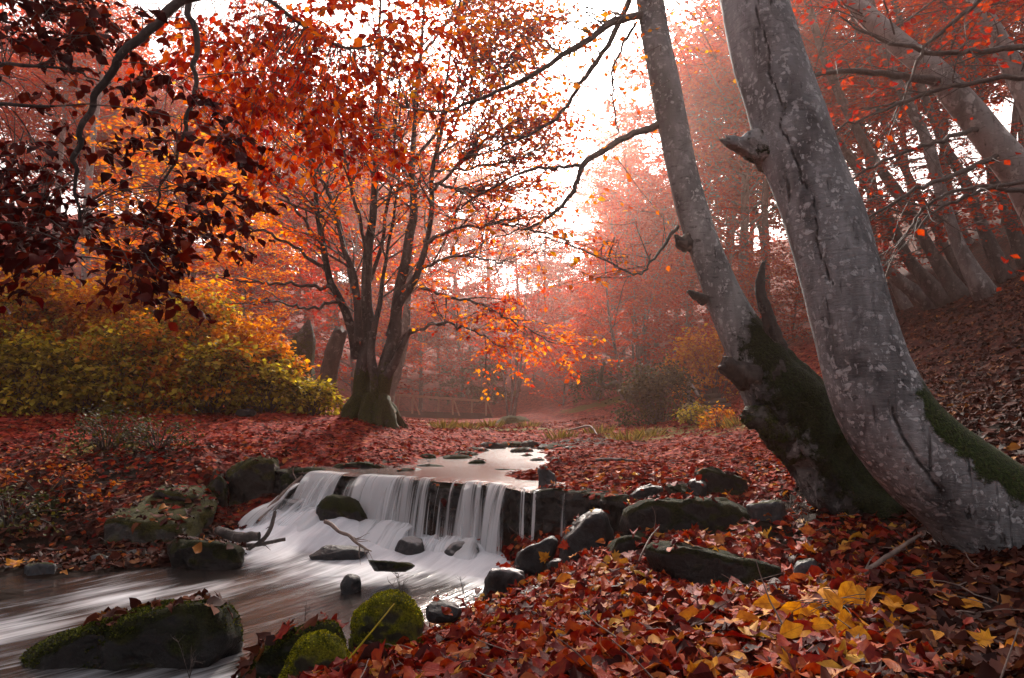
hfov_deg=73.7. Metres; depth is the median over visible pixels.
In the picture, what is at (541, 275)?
beech tree
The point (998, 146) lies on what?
beech tree
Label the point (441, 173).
beech tree
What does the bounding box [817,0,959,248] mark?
beech tree
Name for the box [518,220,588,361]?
beech tree
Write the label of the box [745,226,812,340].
beech tree
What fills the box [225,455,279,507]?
boulder
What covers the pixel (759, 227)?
beech tree
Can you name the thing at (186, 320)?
shrub
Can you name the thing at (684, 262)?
beech tree
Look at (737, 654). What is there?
fallen leaf
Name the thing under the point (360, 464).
boulder
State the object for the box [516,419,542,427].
grass tuft
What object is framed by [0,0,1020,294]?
sky
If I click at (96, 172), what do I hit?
beech tree
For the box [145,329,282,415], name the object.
shrub
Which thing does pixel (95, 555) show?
boulder
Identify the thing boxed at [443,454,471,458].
stone
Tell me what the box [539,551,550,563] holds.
fallen leaf
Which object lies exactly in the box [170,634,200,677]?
dry plant
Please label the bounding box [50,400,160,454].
shrub
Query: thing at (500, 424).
grass tuft
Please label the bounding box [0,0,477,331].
beech tree
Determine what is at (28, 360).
shrub
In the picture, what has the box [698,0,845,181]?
beech tree
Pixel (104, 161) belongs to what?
beech tree
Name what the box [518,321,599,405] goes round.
beech tree
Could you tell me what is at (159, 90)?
beech tree
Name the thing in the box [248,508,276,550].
dead branch
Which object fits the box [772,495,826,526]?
dry plant
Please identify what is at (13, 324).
shrub
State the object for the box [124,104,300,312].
beech tree
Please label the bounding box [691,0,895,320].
beech tree
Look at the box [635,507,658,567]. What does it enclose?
dead branch
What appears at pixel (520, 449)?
stone
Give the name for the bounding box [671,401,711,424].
shrub
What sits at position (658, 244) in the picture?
beech tree
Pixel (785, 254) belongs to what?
beech tree
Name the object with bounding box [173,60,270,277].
beech tree
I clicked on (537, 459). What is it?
stone
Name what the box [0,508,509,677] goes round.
stream
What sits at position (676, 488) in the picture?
boulder
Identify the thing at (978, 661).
fallen leaves
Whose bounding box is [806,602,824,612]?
fallen leaf
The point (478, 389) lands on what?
shrub
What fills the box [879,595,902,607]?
fallen leaf
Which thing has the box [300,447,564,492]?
pool
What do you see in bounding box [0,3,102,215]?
beech tree
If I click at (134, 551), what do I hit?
boulder
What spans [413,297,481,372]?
beech tree
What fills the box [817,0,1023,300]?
beech tree
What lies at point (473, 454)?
stone
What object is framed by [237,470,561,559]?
waterfall
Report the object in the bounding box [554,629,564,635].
fallen leaf
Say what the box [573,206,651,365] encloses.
beech tree
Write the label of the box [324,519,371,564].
dead branch
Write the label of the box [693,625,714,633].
fallen leaf
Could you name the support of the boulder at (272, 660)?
on the ground
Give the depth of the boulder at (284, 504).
7.46 m
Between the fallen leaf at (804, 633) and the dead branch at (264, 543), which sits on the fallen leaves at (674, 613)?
the fallen leaf at (804, 633)
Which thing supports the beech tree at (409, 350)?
on the ground
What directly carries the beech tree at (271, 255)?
on the ground
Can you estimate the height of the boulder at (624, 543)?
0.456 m
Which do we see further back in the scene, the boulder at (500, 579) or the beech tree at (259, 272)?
the beech tree at (259, 272)
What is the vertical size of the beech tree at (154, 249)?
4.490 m
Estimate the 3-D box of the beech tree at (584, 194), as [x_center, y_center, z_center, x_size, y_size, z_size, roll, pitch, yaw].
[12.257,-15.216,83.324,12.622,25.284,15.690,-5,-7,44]
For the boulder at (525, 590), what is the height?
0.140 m
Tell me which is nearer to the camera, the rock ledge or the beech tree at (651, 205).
the rock ledge
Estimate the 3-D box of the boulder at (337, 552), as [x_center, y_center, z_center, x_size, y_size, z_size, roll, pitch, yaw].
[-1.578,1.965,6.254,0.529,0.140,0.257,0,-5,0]
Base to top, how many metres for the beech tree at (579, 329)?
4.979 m
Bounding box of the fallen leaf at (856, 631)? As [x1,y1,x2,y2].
[842,625,871,639]
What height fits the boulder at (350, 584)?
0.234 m
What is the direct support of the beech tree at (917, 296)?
on the ground
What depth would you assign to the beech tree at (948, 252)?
25.82 m
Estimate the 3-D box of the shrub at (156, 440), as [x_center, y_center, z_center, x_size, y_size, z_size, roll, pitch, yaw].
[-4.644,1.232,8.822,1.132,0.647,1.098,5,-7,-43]
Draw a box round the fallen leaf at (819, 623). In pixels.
[810,617,833,629]
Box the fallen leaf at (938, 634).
[930,630,943,640]
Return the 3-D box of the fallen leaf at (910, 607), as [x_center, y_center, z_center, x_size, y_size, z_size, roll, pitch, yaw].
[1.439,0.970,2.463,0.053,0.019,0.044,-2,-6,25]
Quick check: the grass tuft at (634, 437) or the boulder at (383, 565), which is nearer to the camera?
the boulder at (383, 565)
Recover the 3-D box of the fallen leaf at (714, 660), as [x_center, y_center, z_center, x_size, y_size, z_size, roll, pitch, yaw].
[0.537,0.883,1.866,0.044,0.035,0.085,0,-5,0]
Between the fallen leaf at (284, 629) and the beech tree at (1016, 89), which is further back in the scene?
the beech tree at (1016, 89)
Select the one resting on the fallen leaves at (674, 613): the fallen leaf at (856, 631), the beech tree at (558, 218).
the fallen leaf at (856, 631)
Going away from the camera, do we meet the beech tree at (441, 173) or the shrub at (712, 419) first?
the shrub at (712, 419)
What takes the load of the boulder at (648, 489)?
on the ground
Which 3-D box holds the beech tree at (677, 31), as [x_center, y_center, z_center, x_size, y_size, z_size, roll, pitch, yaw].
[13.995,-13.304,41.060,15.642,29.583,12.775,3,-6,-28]
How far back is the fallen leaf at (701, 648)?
2.04 m
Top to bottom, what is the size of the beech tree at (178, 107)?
17.354 m
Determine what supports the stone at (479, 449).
on the ground
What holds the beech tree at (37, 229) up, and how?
on the ground
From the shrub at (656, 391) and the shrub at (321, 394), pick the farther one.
the shrub at (656, 391)
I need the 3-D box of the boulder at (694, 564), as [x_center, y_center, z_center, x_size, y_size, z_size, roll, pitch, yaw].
[1.270,1.452,4.129,0.944,0.478,0.634,0,-5,0]
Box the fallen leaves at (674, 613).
[100,305,1023,677]
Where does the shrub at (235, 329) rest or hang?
on the ground
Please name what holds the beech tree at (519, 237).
on the ground
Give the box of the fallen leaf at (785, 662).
[777,649,793,671]
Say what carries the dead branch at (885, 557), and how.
on the fallen leaves at (674, 613)
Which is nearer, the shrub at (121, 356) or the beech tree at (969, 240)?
the shrub at (121, 356)
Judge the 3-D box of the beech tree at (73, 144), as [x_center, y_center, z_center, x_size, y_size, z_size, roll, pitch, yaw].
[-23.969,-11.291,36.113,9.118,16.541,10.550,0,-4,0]
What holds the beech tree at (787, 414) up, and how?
on the ground
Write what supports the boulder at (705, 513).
on the ground
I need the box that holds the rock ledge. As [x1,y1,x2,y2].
[272,469,681,536]
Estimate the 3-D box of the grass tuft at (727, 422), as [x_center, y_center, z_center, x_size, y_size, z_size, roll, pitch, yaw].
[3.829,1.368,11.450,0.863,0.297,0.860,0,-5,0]
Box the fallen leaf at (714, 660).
[711,656,717,666]
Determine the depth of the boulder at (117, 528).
6.71 m
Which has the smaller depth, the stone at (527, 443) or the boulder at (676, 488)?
the boulder at (676, 488)
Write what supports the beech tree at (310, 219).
on the ground
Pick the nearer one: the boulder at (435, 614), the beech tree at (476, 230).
the boulder at (435, 614)
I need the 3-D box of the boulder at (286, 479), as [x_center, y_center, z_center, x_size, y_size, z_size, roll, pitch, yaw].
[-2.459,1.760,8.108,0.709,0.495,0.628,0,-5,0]
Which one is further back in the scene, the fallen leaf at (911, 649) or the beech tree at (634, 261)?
the beech tree at (634, 261)
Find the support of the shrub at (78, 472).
on the ground
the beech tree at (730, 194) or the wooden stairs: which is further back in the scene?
the beech tree at (730, 194)
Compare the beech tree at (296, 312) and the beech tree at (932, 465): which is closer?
the beech tree at (932, 465)
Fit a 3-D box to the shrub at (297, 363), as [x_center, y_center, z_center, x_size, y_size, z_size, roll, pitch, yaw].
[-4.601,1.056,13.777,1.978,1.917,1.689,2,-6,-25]
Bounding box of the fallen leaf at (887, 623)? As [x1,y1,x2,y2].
[883,613,908,628]
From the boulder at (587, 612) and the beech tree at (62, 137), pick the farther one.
the beech tree at (62, 137)
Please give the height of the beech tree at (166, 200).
8.438 m
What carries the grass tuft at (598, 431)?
on the ground
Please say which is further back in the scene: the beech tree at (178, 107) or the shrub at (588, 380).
the beech tree at (178, 107)
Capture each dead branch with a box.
[214,526,260,542]
[215,532,285,549]
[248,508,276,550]
[257,464,314,522]
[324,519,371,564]
[568,425,597,435]
[587,456,639,461]
[598,361,634,403]
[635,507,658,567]
[830,533,920,577]
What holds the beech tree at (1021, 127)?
on the ground
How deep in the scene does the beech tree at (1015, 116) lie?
29.04 m
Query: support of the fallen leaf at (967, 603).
on the fallen leaves at (978, 661)
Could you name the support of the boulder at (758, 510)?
on the ground
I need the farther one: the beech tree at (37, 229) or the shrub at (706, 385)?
the beech tree at (37, 229)
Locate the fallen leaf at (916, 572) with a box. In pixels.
[910,570,923,576]
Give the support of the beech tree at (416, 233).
on the ground
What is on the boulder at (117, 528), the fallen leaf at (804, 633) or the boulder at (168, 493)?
the boulder at (168, 493)
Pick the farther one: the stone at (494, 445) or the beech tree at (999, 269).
the beech tree at (999, 269)
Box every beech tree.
[0,0,137,252]
[0,0,161,284]
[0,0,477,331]
[0,1,129,232]
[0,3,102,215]
[5,0,176,300]
[40,82,286,313]
[44,49,149,212]
[45,51,161,234]
[55,25,218,253]
[81,20,228,248]
[85,18,297,250]
[92,212,217,309]
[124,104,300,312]
[159,0,312,295]
[168,0,630,429]
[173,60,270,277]
[182,219,355,373]
[186,36,347,322]
[188,184,319,344]
[200,173,352,351]
[244,100,409,323]
[264,57,358,313]
[267,73,393,329]
[275,101,420,374]
[297,0,906,519]
[304,196,469,394]
[316,129,434,350]
[329,96,451,354]
[346,9,460,263]
[358,68,492,338]
[360,226,496,410]
[375,294,433,368]
[393,175,487,367]
[408,233,520,396]
[410,53,511,333]
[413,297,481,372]
[442,141,536,326]
[450,322,507,371]
[466,242,521,357]
[467,256,561,415]
[477,189,549,313]
[497,264,579,381]
[504,170,580,286]
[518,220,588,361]
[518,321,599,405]
[519,235,579,343]
[526,256,628,391]
[539,295,631,399]
[545,120,656,244]
[554,218,700,399]
[554,222,613,358]
[556,245,671,375]
[559,152,683,358]
[565,168,639,312]
[570,91,687,372]
[572,50,667,237]
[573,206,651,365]
[584,199,692,382]
[593,2,783,366]
[597,146,687,347]
[598,0,898,293]
[606,0,862,260]
[612,155,735,334]
[614,181,751,366]
[638,214,715,352]
[640,285,718,385]
[644,118,780,339]
[662,209,795,354]
[670,313,760,382]
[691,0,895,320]
[693,113,782,261]
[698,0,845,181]
[703,0,970,307]
[709,0,1023,313]
[711,0,946,312]
[719,0,1023,553]
[724,121,753,294]
[730,232,804,341]
[745,165,916,288]
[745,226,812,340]
[751,177,793,277]
[762,105,850,306]
[779,268,811,334]
[781,16,931,309]
[796,0,1012,302]
[797,2,1006,283]
[804,6,920,186]
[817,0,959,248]
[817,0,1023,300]
[822,0,912,264]
[827,0,1023,282]
[842,17,907,196]
[849,1,933,251]
[854,0,1023,124]
[859,189,904,251]
[868,0,1023,254]
[871,34,997,254]
[872,0,998,198]
[889,0,1023,267]
[900,0,1023,214]
[923,0,1023,238]
[940,0,1023,223]
[960,5,1023,143]
[975,3,1023,56]
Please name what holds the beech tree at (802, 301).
on the ground
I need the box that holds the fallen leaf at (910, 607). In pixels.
[903,604,917,611]
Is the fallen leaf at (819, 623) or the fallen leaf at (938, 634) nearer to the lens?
the fallen leaf at (938, 634)
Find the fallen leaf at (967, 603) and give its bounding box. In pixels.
[961,597,983,607]
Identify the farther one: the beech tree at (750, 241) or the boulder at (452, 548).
the beech tree at (750, 241)
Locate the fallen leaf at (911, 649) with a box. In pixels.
[903,644,915,655]
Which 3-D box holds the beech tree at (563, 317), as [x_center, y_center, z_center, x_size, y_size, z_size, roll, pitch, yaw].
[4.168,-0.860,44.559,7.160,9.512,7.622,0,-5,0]
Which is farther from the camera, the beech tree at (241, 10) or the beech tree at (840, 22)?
the beech tree at (241, 10)
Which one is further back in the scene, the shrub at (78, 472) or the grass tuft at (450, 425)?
the grass tuft at (450, 425)
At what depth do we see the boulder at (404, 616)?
3.24 m
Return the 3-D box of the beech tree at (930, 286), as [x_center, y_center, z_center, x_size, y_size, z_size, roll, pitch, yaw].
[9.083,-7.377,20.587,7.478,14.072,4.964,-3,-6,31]
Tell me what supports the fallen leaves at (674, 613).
on the ground
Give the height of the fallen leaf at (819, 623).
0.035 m
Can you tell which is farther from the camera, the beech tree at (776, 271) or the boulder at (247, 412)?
the beech tree at (776, 271)
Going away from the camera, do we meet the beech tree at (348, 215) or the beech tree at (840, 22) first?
the beech tree at (840, 22)
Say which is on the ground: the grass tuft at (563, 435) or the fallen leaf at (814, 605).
the grass tuft at (563, 435)
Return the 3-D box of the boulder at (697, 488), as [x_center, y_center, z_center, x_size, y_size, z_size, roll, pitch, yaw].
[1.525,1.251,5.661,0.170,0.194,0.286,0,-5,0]
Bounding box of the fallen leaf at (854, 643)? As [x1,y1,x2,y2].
[848,640,857,646]
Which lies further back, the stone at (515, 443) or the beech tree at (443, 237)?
the beech tree at (443, 237)
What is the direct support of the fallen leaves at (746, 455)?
on the ground
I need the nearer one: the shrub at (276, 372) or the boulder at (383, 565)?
the boulder at (383, 565)
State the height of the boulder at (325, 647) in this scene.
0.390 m
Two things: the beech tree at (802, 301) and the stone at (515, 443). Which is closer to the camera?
the stone at (515, 443)
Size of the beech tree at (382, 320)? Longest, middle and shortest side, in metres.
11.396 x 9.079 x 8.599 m
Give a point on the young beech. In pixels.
(406, 320)
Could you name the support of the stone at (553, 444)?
on the ground
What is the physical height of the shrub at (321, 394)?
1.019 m
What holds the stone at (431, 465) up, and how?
on the ground
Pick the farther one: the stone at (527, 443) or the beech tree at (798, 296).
the beech tree at (798, 296)
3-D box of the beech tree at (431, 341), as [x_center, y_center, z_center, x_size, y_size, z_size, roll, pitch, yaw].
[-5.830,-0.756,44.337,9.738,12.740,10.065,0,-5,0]
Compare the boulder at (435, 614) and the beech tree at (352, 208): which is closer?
the boulder at (435, 614)
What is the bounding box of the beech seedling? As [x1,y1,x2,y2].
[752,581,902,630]
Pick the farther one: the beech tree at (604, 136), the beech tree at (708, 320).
the beech tree at (604, 136)
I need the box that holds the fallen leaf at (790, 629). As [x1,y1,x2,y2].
[780,620,803,638]
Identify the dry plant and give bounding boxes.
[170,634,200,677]
[299,601,310,620]
[387,569,407,592]
[456,575,474,598]
[757,482,813,511]
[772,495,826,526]
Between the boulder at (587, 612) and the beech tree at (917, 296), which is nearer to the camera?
the boulder at (587, 612)
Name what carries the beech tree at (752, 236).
on the ground
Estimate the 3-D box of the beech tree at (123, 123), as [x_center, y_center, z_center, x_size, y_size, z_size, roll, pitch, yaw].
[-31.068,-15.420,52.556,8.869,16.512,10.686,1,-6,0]
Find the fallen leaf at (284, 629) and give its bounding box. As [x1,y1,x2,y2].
[274,619,290,640]
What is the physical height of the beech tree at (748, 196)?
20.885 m
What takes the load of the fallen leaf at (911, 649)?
on the fallen leaves at (674, 613)
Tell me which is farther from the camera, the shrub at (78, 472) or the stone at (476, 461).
the stone at (476, 461)
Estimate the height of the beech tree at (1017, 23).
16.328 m
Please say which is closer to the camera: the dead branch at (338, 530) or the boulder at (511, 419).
the dead branch at (338, 530)
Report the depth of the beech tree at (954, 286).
18.45 m
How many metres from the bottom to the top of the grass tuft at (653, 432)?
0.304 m
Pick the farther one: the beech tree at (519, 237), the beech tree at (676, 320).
the beech tree at (519, 237)
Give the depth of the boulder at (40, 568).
5.72 m
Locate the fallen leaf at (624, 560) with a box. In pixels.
[619,558,629,562]
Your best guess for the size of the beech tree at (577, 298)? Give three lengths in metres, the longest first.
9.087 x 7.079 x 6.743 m
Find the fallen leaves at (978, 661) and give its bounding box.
[0,267,1023,677]
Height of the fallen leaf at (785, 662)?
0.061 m
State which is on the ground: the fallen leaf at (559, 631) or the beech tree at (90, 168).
the beech tree at (90, 168)
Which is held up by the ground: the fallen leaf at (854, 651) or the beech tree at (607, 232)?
the beech tree at (607, 232)
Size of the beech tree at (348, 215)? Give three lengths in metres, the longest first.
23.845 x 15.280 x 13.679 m
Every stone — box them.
[396,468,420,470]
[417,464,443,466]
[420,453,435,458]
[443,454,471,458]
[454,451,477,455]
[466,447,488,451]
[468,459,485,463]
[474,442,505,448]
[501,441,520,446]
[510,447,533,452]
[520,440,539,447]
[530,458,544,460]
[537,443,555,448]
[548,443,564,446]
[563,446,580,449]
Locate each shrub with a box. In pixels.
[0,264,89,406]
[0,270,134,385]
[0,285,28,408]
[0,323,96,416]
[0,456,124,506]
[0,479,75,542]
[22,349,140,413]
[43,305,206,414]
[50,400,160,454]
[54,250,217,405]
[98,409,203,451]
[110,342,223,414]
[117,273,255,410]
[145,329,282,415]
[176,306,303,412]
[215,355,313,414]
[249,343,332,412]
[279,375,348,415]
[429,354,520,404]
[566,363,617,404]
[603,349,709,426]
[656,323,737,402]
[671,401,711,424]
[694,401,734,429]
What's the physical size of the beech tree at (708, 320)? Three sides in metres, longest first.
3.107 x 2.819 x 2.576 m
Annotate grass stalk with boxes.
[346,603,394,660]
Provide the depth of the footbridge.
38.79 m
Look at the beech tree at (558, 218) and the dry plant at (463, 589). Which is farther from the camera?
the beech tree at (558, 218)
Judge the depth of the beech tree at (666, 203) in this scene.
64.19 m
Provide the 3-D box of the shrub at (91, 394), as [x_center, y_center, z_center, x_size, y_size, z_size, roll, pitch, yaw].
[-7.653,0.849,12.158,1.728,1.309,1.732,4,-7,-41]
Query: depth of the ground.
10.60 m
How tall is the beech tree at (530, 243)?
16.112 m
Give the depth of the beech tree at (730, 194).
33.95 m
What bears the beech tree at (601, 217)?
on the ground
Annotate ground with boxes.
[0,194,1023,665]
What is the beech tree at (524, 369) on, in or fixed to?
on the ground
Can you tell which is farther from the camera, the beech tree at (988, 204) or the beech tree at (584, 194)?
the beech tree at (584, 194)
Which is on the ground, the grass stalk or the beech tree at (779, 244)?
the beech tree at (779, 244)
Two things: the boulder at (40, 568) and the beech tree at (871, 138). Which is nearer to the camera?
the boulder at (40, 568)
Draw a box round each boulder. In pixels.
[19,599,243,670]
[24,562,56,575]
[91,553,108,560]
[104,490,218,545]
[126,548,146,554]
[153,484,206,500]
[166,538,244,569]
[206,475,227,507]
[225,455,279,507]
[235,408,255,416]
[237,619,346,677]
[271,499,305,511]
[278,629,351,677]
[279,467,325,498]
[309,545,367,559]
[316,494,366,521]
[333,461,386,467]
[340,574,361,594]
[348,589,424,653]
[368,560,414,571]
[395,536,424,554]
[426,599,461,623]
[444,541,479,555]
[483,567,526,599]
[496,415,529,423]
[514,536,557,575]
[520,585,537,593]
[537,465,555,485]
[546,558,562,575]
[559,509,614,562]
[579,610,591,615]
[607,531,648,553]
[619,496,750,535]
[629,484,662,502]
[645,540,781,585]
[665,484,686,496]
[686,478,706,496]
[694,466,747,494]
[746,499,786,521]
[793,558,820,573]
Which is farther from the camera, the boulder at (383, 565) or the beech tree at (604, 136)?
the beech tree at (604, 136)
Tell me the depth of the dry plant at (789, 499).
4.82 m
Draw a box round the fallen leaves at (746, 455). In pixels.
[0,333,907,577]
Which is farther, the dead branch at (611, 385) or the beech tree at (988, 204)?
the beech tree at (988, 204)
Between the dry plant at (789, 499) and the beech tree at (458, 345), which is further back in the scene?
the beech tree at (458, 345)
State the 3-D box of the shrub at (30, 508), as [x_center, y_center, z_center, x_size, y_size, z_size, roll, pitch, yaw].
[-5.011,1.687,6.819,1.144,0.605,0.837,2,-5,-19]
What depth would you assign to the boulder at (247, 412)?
12.13 m
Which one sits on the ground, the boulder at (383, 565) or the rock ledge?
the rock ledge
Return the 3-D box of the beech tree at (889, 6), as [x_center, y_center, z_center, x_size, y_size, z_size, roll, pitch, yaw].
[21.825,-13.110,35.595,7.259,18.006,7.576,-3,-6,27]
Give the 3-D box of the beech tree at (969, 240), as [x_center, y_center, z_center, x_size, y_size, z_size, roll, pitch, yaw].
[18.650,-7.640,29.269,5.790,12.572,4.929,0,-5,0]
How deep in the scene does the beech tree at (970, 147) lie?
27.67 m
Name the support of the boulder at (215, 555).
on the ground
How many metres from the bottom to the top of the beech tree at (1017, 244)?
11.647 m
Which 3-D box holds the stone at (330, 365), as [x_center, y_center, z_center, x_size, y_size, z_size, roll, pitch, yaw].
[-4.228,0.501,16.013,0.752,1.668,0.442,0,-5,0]
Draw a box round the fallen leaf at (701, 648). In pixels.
[696,644,720,655]
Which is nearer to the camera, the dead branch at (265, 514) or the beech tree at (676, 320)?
the dead branch at (265, 514)
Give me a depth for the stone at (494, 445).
11.63 m
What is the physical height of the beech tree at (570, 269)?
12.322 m
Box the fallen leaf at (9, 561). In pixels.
[6,558,24,566]
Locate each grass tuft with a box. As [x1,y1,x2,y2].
[429,417,458,428]
[450,419,479,429]
[476,418,507,427]
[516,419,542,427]
[538,427,578,440]
[582,423,616,434]
[601,428,652,441]
[628,425,666,437]
[715,413,742,428]
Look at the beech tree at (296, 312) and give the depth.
56.24 m
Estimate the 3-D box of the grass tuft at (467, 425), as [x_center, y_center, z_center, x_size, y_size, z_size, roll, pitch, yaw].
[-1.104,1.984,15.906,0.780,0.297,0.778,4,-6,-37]
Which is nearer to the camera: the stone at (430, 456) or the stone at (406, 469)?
the stone at (406, 469)
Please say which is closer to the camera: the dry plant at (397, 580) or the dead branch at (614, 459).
the dry plant at (397, 580)
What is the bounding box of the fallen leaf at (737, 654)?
[727,650,746,658]
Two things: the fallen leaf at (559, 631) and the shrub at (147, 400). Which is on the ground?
the shrub at (147, 400)
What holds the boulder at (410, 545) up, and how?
in the stream
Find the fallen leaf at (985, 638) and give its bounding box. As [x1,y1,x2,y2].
[966,628,996,646]
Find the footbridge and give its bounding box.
[395,393,492,418]
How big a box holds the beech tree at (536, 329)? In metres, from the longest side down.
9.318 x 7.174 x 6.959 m
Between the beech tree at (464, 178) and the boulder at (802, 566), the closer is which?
the boulder at (802, 566)
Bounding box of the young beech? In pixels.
[390,256,412,402]
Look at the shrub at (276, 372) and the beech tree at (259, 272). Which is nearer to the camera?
the shrub at (276, 372)
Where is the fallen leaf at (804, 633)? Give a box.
[799,630,810,637]
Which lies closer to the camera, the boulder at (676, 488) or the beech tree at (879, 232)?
the boulder at (676, 488)
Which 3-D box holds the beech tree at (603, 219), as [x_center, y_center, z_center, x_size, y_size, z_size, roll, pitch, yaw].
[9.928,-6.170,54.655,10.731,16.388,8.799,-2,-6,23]
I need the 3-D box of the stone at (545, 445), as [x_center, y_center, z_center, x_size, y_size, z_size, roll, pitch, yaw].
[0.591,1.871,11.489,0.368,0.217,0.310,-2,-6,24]
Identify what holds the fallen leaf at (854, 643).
on the fallen leaves at (674, 613)
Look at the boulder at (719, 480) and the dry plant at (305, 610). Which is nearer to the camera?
the dry plant at (305, 610)
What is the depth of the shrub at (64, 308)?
13.64 m
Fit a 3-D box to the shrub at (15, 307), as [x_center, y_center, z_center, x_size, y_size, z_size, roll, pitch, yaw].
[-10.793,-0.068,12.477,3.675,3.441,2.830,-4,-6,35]
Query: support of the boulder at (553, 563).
on the ground
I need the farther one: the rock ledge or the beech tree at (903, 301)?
the beech tree at (903, 301)
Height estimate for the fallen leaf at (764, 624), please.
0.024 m
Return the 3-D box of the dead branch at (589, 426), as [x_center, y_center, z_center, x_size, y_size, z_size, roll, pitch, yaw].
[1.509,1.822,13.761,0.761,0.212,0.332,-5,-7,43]
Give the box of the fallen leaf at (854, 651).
[847,648,868,662]
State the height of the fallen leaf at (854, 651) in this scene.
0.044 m
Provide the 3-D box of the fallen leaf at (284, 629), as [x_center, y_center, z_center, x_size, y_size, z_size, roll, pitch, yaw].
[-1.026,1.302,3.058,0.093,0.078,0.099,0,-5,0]
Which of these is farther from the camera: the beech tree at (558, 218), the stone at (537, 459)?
the beech tree at (558, 218)
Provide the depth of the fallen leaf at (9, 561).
5.95 m
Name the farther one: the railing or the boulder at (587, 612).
the railing
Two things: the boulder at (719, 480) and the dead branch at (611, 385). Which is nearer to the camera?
the boulder at (719, 480)
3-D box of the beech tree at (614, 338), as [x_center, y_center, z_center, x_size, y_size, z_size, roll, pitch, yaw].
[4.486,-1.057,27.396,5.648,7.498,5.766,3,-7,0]
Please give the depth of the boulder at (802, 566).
3.77 m
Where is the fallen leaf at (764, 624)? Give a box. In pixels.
[760,620,773,629]
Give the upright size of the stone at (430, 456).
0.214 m
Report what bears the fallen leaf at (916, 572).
on the fallen leaves at (978, 661)
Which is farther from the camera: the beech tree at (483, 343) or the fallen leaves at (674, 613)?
the beech tree at (483, 343)
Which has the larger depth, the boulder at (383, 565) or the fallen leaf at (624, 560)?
the boulder at (383, 565)
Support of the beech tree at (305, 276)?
on the ground
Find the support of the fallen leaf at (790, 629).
on the fallen leaves at (674, 613)
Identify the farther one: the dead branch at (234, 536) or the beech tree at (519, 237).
the beech tree at (519, 237)
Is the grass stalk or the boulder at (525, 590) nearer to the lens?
the grass stalk
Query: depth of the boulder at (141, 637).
3.80 m
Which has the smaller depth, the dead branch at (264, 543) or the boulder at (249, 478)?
the dead branch at (264, 543)
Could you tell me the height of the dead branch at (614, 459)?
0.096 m
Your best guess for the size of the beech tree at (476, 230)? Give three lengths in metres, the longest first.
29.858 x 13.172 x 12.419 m
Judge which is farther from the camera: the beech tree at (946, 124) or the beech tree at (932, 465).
the beech tree at (946, 124)
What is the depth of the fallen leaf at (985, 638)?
2.07 m
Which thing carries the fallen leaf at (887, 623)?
on the fallen leaves at (978, 661)
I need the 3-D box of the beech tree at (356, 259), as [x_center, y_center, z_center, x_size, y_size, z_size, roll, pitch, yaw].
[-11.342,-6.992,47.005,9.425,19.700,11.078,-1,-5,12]
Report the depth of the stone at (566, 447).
11.16 m
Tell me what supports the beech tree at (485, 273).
on the ground
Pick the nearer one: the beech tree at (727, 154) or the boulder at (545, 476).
the boulder at (545, 476)
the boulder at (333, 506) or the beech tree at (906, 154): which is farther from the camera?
the beech tree at (906, 154)
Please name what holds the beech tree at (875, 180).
on the ground
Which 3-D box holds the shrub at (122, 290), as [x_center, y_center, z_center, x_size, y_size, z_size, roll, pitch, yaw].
[-7.904,-0.158,14.508,3.563,3.529,2.679,2,-6,-21]
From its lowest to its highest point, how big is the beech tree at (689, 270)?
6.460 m
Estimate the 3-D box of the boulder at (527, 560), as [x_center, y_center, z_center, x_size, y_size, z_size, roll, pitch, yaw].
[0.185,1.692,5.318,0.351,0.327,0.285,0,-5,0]
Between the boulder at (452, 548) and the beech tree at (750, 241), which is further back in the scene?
the beech tree at (750, 241)
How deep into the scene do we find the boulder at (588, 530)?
4.96 m
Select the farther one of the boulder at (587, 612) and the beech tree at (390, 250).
the beech tree at (390, 250)

